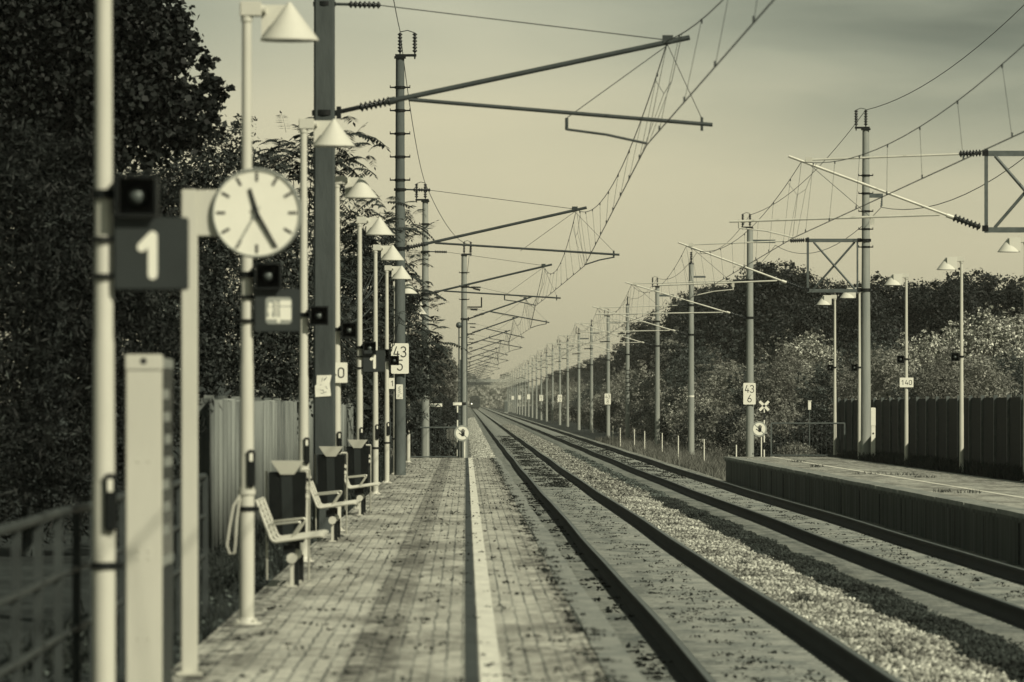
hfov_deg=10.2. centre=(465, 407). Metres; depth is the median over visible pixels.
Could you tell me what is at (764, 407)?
striped marker
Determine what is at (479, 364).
catenary mast
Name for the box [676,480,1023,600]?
slab litter
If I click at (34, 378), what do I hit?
willow shrub
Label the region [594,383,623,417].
shrub
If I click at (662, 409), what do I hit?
white leaved shrub
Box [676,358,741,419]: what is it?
shrub
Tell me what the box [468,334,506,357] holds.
catenary mast
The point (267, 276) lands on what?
loudspeaker
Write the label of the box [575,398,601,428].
bush
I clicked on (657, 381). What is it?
catenary mast
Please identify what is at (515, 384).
catenary mast
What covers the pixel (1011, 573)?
running rail
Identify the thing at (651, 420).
bush
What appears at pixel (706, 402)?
white leaved shrub
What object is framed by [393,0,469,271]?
feeder wire
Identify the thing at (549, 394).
white leaved shrub
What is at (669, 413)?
white leaved shrub
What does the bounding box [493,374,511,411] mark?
catenary mast
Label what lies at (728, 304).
tall tree
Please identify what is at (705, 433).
bush
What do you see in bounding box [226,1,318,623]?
lamp post
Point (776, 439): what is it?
bush
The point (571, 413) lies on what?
bush
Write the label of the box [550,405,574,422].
bush
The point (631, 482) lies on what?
dark gravel
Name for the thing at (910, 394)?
shrub
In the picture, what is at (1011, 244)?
lamp post
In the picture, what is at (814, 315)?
tall tree
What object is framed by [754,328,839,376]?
white leaved shrub
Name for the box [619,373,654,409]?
shrub
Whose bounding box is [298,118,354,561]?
lamp post
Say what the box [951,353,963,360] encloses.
loudspeaker
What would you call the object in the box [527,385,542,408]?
shrub
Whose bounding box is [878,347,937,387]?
white leaved shrub
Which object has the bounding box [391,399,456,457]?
bramble bush
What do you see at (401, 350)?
distance board
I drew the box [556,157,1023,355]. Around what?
feeder wire
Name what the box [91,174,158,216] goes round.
loudspeaker
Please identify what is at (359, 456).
litter bin
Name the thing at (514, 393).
catenary mast
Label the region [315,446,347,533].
litter bin
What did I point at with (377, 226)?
lamp post
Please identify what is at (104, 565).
lamp post
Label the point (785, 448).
bush
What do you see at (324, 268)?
catenary mast
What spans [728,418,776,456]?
bush
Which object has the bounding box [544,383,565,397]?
shrub
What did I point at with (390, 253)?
lamp post
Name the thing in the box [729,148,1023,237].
catenary mast
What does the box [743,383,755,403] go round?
distance board
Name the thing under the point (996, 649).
dark gravel
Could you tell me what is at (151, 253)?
platform number sign
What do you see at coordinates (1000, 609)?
running rail
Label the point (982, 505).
platform coping
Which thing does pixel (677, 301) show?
tall tree
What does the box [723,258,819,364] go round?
tall tree
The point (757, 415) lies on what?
bush
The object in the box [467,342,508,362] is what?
catenary mast
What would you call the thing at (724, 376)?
shrub
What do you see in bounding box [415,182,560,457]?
catenary mast
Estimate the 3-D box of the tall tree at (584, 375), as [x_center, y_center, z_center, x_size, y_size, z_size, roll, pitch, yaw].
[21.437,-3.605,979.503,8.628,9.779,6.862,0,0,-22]
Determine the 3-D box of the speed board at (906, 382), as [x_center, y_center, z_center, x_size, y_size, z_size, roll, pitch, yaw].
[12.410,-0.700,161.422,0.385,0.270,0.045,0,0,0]
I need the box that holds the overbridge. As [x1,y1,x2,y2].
[457,379,527,407]
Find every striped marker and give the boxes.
[449,402,465,455]
[759,400,769,456]
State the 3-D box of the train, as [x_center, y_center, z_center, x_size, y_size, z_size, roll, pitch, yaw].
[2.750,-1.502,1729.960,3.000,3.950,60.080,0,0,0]
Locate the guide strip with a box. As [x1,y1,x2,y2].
[465,458,478,681]
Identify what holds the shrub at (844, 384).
on the ground at (28, 581)
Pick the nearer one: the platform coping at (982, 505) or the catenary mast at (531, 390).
the platform coping at (982, 505)
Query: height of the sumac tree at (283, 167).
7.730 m
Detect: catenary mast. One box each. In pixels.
[312,0,712,532]
[390,30,619,474]
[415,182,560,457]
[456,240,548,457]
[467,308,523,341]
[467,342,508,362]
[467,353,499,370]
[468,323,521,350]
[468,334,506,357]
[468,348,497,367]
[492,375,509,411]
[493,364,526,414]
[493,371,512,412]
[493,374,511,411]
[494,370,517,413]
[496,374,516,412]
[497,367,519,414]
[499,355,542,418]
[500,362,525,415]
[501,361,531,416]
[504,348,553,421]
[507,358,532,417]
[510,341,565,424]
[510,353,545,419]
[516,345,553,422]
[519,336,568,426]
[520,328,588,429]
[533,308,609,437]
[538,320,598,432]
[550,296,637,437]
[556,276,673,445]
[581,252,705,456]
[596,212,774,456]
[659,108,882,458]
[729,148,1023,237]
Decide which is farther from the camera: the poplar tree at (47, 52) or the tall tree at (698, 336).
the tall tree at (698, 336)
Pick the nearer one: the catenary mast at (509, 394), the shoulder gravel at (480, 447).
the shoulder gravel at (480, 447)
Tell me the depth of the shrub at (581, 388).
769.64 m
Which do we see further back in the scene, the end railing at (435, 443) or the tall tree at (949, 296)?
the tall tree at (949, 296)
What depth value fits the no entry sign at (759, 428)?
189.58 m
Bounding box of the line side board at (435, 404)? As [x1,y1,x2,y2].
[429,403,441,421]
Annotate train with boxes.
[470,396,479,408]
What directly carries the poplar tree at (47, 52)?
on the ground at (28, 581)
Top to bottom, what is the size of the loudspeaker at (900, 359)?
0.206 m
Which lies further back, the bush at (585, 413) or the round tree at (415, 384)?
the bush at (585, 413)
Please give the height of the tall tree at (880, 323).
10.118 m
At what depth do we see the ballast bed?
166.07 m
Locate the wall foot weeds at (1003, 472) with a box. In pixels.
[835,448,1023,481]
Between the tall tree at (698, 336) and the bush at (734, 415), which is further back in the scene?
the tall tree at (698, 336)
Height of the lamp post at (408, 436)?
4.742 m
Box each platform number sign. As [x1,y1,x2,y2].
[91,217,188,289]
[356,350,384,371]
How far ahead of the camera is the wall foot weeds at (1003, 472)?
149.88 m
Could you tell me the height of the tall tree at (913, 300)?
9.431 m
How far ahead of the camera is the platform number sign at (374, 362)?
92.92 m
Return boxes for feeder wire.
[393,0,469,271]
[553,5,1023,346]
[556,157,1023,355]
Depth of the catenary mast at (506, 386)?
1459.90 m
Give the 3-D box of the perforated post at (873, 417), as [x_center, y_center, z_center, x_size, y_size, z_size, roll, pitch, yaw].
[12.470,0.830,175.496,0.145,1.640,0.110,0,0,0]
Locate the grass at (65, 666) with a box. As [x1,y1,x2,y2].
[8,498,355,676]
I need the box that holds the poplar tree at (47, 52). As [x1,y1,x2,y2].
[0,0,235,517]
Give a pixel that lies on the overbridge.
(488, 381)
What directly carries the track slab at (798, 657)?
on the ballast bed
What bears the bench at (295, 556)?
on the platform paving at (533, 608)
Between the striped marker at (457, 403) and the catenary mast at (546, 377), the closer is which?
the striped marker at (457, 403)
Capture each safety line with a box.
[468,458,502,681]
[774,457,1023,497]
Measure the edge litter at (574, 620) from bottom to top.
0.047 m
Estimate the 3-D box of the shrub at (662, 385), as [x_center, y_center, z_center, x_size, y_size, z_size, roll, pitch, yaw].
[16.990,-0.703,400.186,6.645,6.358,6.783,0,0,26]
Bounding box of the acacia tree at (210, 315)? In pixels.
[86,113,356,416]
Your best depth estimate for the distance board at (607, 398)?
482.78 m
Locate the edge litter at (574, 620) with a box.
[489,458,628,681]
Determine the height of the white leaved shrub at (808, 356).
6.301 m
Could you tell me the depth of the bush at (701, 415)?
329.53 m
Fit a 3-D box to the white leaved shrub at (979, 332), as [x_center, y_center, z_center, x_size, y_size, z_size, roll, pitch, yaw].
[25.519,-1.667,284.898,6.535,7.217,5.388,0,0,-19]
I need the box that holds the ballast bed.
[468,408,1023,681]
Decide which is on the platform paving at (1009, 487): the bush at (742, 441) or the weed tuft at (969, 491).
the weed tuft at (969, 491)
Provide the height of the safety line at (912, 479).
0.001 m
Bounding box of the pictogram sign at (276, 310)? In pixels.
[239,289,299,331]
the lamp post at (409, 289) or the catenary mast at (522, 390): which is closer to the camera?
the lamp post at (409, 289)
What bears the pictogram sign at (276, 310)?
attached to the lamp post at (286, 23)
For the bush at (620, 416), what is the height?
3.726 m
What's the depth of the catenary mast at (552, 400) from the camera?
791.93 m
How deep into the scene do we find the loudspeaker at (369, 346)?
92.95 m
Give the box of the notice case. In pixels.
[125,354,172,681]
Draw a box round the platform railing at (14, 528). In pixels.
[0,473,207,681]
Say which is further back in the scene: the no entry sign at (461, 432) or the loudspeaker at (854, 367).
the no entry sign at (461, 432)
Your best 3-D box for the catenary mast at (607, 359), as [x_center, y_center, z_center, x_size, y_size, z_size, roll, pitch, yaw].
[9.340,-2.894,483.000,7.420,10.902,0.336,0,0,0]
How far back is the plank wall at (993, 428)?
161.83 m
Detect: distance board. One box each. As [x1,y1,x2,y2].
[391,343,408,373]
[605,394,610,403]
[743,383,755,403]
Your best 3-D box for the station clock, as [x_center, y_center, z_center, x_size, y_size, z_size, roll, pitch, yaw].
[-1.394,0.090,35.292,0.772,3.121,0.176,0,0,0]
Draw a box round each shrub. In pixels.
[0,117,222,556]
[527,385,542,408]
[533,383,555,409]
[535,379,558,409]
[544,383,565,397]
[544,390,561,410]
[552,385,576,421]
[554,377,586,405]
[569,378,595,399]
[569,379,603,418]
[569,392,587,423]
[588,391,604,417]
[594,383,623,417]
[598,361,635,424]
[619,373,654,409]
[620,368,662,422]
[631,326,687,413]
[649,365,679,410]
[651,385,685,433]
[660,331,743,416]
[660,352,714,402]
[661,384,708,437]
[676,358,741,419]
[679,337,728,377]
[684,354,771,419]
[687,395,721,435]
[710,314,774,374]
[721,355,788,418]
[734,341,825,428]
[745,327,816,414]
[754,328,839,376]
[772,333,844,426]
[773,362,844,426]
[791,350,856,440]
[811,336,857,365]
[823,346,892,418]
[837,325,901,384]
[845,335,935,399]
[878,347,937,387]
[885,366,953,399]
[890,326,976,392]
[897,346,983,398]
[910,325,1000,369]
[924,302,1023,396]
[946,343,1021,397]
[977,340,1023,396]
[988,307,1023,364]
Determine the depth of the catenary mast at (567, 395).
674.90 m
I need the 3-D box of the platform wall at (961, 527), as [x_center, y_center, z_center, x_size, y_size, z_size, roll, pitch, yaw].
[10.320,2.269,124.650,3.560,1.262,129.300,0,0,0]
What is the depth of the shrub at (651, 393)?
420.16 m
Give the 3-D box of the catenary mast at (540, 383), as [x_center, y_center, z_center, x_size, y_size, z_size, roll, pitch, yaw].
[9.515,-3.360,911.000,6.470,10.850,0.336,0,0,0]
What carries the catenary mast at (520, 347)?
on the ballast bed
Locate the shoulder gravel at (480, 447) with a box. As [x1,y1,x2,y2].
[468,417,497,457]
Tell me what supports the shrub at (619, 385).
on the ground at (28, 581)
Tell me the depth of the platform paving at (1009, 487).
131.47 m
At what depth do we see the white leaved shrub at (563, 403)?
789.25 m
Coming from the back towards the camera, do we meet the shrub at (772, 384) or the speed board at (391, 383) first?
the shrub at (772, 384)
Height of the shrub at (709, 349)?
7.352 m
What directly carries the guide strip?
on the platform paving at (533, 608)
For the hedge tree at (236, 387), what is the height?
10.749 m
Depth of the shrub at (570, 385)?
859.35 m
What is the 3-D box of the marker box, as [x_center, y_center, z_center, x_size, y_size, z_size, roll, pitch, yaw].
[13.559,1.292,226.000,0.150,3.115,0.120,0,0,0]
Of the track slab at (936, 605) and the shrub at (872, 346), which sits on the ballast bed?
the track slab at (936, 605)
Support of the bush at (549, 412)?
on the ground at (28, 581)
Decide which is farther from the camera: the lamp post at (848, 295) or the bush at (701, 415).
the bush at (701, 415)
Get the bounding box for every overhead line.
[475,0,773,386]
[490,44,1023,387]
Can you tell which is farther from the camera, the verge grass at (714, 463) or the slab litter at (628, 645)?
the verge grass at (714, 463)
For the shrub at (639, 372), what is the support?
on the ground at (28, 581)
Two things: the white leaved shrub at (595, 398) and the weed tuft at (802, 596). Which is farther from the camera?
the white leaved shrub at (595, 398)
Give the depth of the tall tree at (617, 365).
638.15 m
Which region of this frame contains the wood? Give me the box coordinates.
[0,358,610,408]
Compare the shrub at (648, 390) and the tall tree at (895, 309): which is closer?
the tall tree at (895, 309)
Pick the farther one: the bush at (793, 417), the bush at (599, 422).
the bush at (599, 422)
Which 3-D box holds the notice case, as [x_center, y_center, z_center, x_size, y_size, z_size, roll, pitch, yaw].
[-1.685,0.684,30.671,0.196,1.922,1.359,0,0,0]
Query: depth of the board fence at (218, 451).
68.81 m
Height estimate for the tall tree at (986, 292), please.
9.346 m
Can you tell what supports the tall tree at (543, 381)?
on the ground at (28, 581)
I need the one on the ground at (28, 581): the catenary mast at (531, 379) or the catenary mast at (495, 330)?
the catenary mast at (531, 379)
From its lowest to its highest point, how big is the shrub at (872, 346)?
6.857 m
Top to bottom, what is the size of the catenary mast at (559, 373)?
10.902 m
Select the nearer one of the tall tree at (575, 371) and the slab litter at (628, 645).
the slab litter at (628, 645)
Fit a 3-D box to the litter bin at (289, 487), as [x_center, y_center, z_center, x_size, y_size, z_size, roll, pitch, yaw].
[-1.700,1.080,54.763,0.432,1.140,0.375,0,0,0]
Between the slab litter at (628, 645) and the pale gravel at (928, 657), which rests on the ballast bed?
the pale gravel at (928, 657)
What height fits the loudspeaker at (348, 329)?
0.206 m
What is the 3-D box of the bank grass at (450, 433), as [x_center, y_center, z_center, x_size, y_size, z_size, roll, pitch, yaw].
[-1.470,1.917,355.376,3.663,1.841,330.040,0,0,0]
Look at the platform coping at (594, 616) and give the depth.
47.15 m
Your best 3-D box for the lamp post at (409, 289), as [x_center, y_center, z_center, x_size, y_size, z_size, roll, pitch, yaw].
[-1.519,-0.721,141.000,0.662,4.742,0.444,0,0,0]
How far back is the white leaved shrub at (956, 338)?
287.57 m
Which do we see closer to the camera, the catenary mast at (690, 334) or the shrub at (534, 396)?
the catenary mast at (690, 334)
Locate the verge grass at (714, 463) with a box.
[596,435,836,480]
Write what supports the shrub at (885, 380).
on the ground at (28, 581)
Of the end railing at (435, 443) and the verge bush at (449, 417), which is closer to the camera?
the end railing at (435, 443)
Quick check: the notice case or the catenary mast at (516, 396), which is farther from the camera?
the catenary mast at (516, 396)
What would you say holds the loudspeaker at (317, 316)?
attached to the lamp post at (329, 133)
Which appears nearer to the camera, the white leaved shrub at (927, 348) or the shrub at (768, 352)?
the white leaved shrub at (927, 348)
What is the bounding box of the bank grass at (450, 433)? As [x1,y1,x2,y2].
[390,423,457,457]
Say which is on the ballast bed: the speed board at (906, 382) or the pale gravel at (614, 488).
the pale gravel at (614, 488)
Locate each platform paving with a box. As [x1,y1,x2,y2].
[173,458,606,681]
[742,457,1023,508]
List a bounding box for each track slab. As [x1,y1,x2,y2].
[469,407,917,681]
[480,407,1023,649]
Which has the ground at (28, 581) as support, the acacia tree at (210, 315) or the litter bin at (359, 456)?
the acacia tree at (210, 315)
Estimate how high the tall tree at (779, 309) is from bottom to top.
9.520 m
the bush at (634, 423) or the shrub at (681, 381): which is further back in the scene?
the bush at (634, 423)
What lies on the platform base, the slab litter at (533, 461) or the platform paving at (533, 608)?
the platform paving at (533, 608)
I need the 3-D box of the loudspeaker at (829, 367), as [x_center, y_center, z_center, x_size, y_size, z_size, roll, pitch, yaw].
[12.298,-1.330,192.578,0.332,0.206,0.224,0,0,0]
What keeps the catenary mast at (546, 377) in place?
on the ground at (28, 581)
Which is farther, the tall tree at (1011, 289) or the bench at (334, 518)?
the tall tree at (1011, 289)
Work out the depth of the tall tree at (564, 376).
1229.71 m
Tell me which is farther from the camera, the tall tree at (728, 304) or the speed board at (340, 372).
the tall tree at (728, 304)
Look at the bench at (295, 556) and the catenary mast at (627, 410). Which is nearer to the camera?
the bench at (295, 556)
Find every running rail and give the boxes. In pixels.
[470,407,715,681]
[477,409,901,681]
[481,407,1023,629]
[485,407,1023,584]
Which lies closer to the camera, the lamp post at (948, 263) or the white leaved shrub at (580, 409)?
the lamp post at (948, 263)
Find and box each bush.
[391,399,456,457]
[430,394,454,424]
[436,399,456,426]
[536,396,557,420]
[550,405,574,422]
[564,401,583,423]
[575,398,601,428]
[588,399,624,432]
[610,399,642,436]
[622,401,654,437]
[636,401,665,440]
[653,406,675,443]
[660,403,694,446]
[668,404,723,448]
[686,399,741,454]
[709,405,775,453]
[718,407,785,456]
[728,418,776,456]
[754,432,794,456]
[756,404,815,448]
[767,439,807,456]
[782,441,818,456]
[783,410,837,454]
[806,448,839,456]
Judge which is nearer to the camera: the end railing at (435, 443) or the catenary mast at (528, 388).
the end railing at (435, 443)
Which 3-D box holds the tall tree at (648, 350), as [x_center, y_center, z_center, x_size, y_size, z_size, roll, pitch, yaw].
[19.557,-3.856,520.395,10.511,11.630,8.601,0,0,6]
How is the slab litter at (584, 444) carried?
on the track slab at (936, 605)
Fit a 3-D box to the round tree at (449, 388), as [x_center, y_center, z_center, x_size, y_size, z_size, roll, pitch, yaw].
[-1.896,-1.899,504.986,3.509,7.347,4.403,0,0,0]
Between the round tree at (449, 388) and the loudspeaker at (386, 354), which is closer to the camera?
the loudspeaker at (386, 354)
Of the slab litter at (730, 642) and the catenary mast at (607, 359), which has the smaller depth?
the slab litter at (730, 642)
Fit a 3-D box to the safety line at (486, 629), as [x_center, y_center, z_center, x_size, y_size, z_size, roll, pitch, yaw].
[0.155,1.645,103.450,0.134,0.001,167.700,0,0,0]
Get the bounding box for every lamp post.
[90,0,123,681]
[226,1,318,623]
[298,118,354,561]
[335,176,377,530]
[353,217,392,508]
[369,245,403,493]
[381,265,411,482]
[392,282,416,473]
[406,306,425,461]
[816,295,836,454]
[840,287,860,457]
[884,273,908,462]
[937,256,963,472]
[997,237,1023,480]
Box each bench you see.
[255,497,328,586]
[310,475,358,541]
[345,474,380,515]
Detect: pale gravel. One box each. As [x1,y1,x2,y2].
[501,424,654,497]
[611,496,1015,681]
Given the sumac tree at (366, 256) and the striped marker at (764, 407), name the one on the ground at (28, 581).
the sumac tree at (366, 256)
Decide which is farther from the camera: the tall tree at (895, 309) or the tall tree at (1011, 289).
the tall tree at (895, 309)
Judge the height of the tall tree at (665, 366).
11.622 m
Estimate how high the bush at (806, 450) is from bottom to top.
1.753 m
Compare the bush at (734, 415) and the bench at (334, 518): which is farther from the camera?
the bush at (734, 415)
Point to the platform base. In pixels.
(576, 617)
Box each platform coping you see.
[494,458,645,681]
[723,457,1023,518]
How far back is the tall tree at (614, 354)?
759.00 m
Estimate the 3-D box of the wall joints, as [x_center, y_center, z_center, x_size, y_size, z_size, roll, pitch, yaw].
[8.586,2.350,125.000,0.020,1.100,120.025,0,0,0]
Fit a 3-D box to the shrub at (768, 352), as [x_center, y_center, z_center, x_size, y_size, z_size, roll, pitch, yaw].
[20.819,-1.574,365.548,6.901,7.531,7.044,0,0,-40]
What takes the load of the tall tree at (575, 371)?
on the ground at (28, 581)
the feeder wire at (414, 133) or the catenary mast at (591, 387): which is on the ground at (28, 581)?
the catenary mast at (591, 387)
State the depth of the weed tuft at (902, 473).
138.03 m
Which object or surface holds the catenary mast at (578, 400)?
on the ground at (28, 581)
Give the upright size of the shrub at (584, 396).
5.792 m
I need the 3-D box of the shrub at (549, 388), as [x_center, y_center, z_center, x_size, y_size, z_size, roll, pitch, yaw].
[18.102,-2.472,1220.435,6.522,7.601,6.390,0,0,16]
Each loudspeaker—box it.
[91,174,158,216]
[238,262,281,288]
[300,306,327,324]
[335,322,356,337]
[356,342,375,353]
[379,349,388,359]
[385,356,398,364]
[827,365,836,370]
[851,364,860,370]
[897,356,908,362]
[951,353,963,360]
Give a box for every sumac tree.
[231,111,390,400]
[307,196,437,433]
[371,249,467,459]
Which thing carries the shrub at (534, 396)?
on the ground at (28, 581)
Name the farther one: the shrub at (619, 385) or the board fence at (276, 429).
the shrub at (619, 385)
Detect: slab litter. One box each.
[499,436,577,487]
[516,483,673,678]
[551,487,840,681]
[556,436,685,478]
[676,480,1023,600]
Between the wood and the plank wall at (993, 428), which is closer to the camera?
the plank wall at (993, 428)
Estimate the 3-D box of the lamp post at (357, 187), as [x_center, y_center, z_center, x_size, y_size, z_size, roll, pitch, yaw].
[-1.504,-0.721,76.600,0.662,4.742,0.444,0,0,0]
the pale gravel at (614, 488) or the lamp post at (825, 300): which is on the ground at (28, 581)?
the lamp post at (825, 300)
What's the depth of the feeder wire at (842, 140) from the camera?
178.17 m
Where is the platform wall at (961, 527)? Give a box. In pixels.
[725,459,1023,565]
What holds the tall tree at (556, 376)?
on the ground at (28, 581)
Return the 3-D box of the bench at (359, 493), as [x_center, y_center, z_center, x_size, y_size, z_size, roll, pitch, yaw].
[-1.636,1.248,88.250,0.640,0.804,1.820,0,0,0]
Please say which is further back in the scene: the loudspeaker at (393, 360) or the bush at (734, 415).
the bush at (734, 415)
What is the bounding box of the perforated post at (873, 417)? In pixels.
[871,408,875,455]
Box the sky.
[0,0,1023,407]
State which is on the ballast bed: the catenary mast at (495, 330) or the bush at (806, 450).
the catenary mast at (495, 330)
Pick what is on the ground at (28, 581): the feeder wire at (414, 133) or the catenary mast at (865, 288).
the catenary mast at (865, 288)
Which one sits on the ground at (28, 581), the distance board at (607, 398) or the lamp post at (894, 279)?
the lamp post at (894, 279)
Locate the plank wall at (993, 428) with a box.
[836,394,1022,467]
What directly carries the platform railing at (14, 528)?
on the ground at (28, 581)
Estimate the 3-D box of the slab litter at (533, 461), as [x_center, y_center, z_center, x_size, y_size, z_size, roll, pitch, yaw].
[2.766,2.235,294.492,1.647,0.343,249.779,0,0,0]
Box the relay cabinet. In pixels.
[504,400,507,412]
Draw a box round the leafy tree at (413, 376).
[340,228,435,468]
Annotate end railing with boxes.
[410,427,458,457]
[770,423,844,456]
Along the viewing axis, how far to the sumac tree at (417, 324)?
171.99 m
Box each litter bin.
[265,461,309,579]
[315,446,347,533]
[344,440,370,511]
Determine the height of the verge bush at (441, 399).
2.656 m
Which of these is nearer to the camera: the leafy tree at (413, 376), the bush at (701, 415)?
the leafy tree at (413, 376)
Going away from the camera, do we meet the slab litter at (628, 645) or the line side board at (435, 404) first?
the slab litter at (628, 645)
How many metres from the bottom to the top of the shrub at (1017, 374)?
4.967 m
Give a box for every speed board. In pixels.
[335,363,346,382]
[389,378,394,388]
[900,378,912,386]
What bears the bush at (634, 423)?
on the ground at (28, 581)
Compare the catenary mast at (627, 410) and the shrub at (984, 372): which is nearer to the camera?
the shrub at (984, 372)
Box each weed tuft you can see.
[786,587,823,602]
[876,637,919,652]
[886,472,918,475]
[933,488,953,492]
[954,488,981,493]
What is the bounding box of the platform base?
[507,487,607,678]
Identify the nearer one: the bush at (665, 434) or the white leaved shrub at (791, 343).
the white leaved shrub at (791, 343)
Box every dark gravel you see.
[563,449,668,497]
[651,497,1023,681]
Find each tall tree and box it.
[538,374,556,389]
[542,370,563,390]
[557,367,574,385]
[569,358,600,386]
[569,364,587,381]
[587,354,612,390]
[594,343,631,389]
[610,318,654,383]
[625,301,688,392]
[651,284,740,373]
[653,291,697,357]
[660,277,744,379]
[664,284,717,347]
[702,261,784,371]
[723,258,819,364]
[759,295,818,366]
[764,274,854,355]
[801,283,879,345]
[828,271,908,384]
[847,277,920,349]
[890,277,954,348]
[899,267,989,356]
[939,268,1009,341]
[986,273,1023,335]
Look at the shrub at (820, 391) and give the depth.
284.38 m
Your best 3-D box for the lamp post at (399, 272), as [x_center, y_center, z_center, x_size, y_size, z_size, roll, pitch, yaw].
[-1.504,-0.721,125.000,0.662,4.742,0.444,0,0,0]
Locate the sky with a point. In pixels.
(794, 84)
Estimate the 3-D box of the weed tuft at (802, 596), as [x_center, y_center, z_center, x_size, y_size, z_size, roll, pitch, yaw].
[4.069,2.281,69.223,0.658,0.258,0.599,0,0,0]
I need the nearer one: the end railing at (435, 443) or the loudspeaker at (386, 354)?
the loudspeaker at (386, 354)
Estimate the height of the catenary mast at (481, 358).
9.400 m
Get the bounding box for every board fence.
[198,394,239,549]
[254,397,352,521]
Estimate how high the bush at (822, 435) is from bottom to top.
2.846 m
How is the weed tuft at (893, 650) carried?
on the pale gravel at (928, 657)
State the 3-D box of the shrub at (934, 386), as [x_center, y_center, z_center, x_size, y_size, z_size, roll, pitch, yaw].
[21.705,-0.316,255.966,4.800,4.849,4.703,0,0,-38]
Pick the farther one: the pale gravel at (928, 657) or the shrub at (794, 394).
the shrub at (794, 394)
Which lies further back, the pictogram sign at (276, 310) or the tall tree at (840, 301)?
the tall tree at (840, 301)
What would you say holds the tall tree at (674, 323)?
on the ground at (28, 581)
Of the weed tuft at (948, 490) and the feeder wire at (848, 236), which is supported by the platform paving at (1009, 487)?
the weed tuft at (948, 490)
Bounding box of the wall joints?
[731,463,1019,564]
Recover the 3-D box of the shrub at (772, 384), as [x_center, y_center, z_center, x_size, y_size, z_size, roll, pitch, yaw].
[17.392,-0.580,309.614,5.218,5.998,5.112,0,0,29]
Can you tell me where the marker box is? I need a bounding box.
[808,401,810,445]
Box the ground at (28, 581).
[0,405,975,681]
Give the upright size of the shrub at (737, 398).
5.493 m
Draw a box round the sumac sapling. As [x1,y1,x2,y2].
[378,311,406,471]
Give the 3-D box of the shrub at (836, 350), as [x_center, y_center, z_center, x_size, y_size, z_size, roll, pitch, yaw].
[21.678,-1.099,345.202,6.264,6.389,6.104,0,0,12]
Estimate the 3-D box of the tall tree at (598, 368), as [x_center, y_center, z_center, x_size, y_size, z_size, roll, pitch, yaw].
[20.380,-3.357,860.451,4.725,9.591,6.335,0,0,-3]
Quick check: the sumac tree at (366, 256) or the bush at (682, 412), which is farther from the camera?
the bush at (682, 412)
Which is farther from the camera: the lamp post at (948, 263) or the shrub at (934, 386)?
the shrub at (934, 386)
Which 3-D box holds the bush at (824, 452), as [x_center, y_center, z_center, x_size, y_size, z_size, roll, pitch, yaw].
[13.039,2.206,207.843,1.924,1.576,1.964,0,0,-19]
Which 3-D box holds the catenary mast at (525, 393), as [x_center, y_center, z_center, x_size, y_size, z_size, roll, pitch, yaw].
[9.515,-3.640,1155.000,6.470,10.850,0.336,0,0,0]
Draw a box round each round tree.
[406,346,434,407]
[429,345,457,401]
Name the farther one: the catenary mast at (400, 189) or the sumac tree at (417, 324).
the sumac tree at (417, 324)
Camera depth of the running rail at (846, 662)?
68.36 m
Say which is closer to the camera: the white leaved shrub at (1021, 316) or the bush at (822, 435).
the bush at (822, 435)
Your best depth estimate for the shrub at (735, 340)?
389.51 m
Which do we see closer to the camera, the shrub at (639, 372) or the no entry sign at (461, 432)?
the no entry sign at (461, 432)
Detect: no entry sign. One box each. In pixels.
[454,425,469,457]
[752,421,766,456]
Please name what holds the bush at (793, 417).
on the ground at (28, 581)
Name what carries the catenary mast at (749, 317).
on the ground at (28, 581)
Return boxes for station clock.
[176,168,301,675]
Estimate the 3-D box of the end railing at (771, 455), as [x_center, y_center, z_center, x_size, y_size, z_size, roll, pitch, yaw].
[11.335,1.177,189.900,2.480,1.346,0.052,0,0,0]
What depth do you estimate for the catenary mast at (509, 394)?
1583.90 m
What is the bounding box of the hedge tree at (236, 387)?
[0,81,298,482]

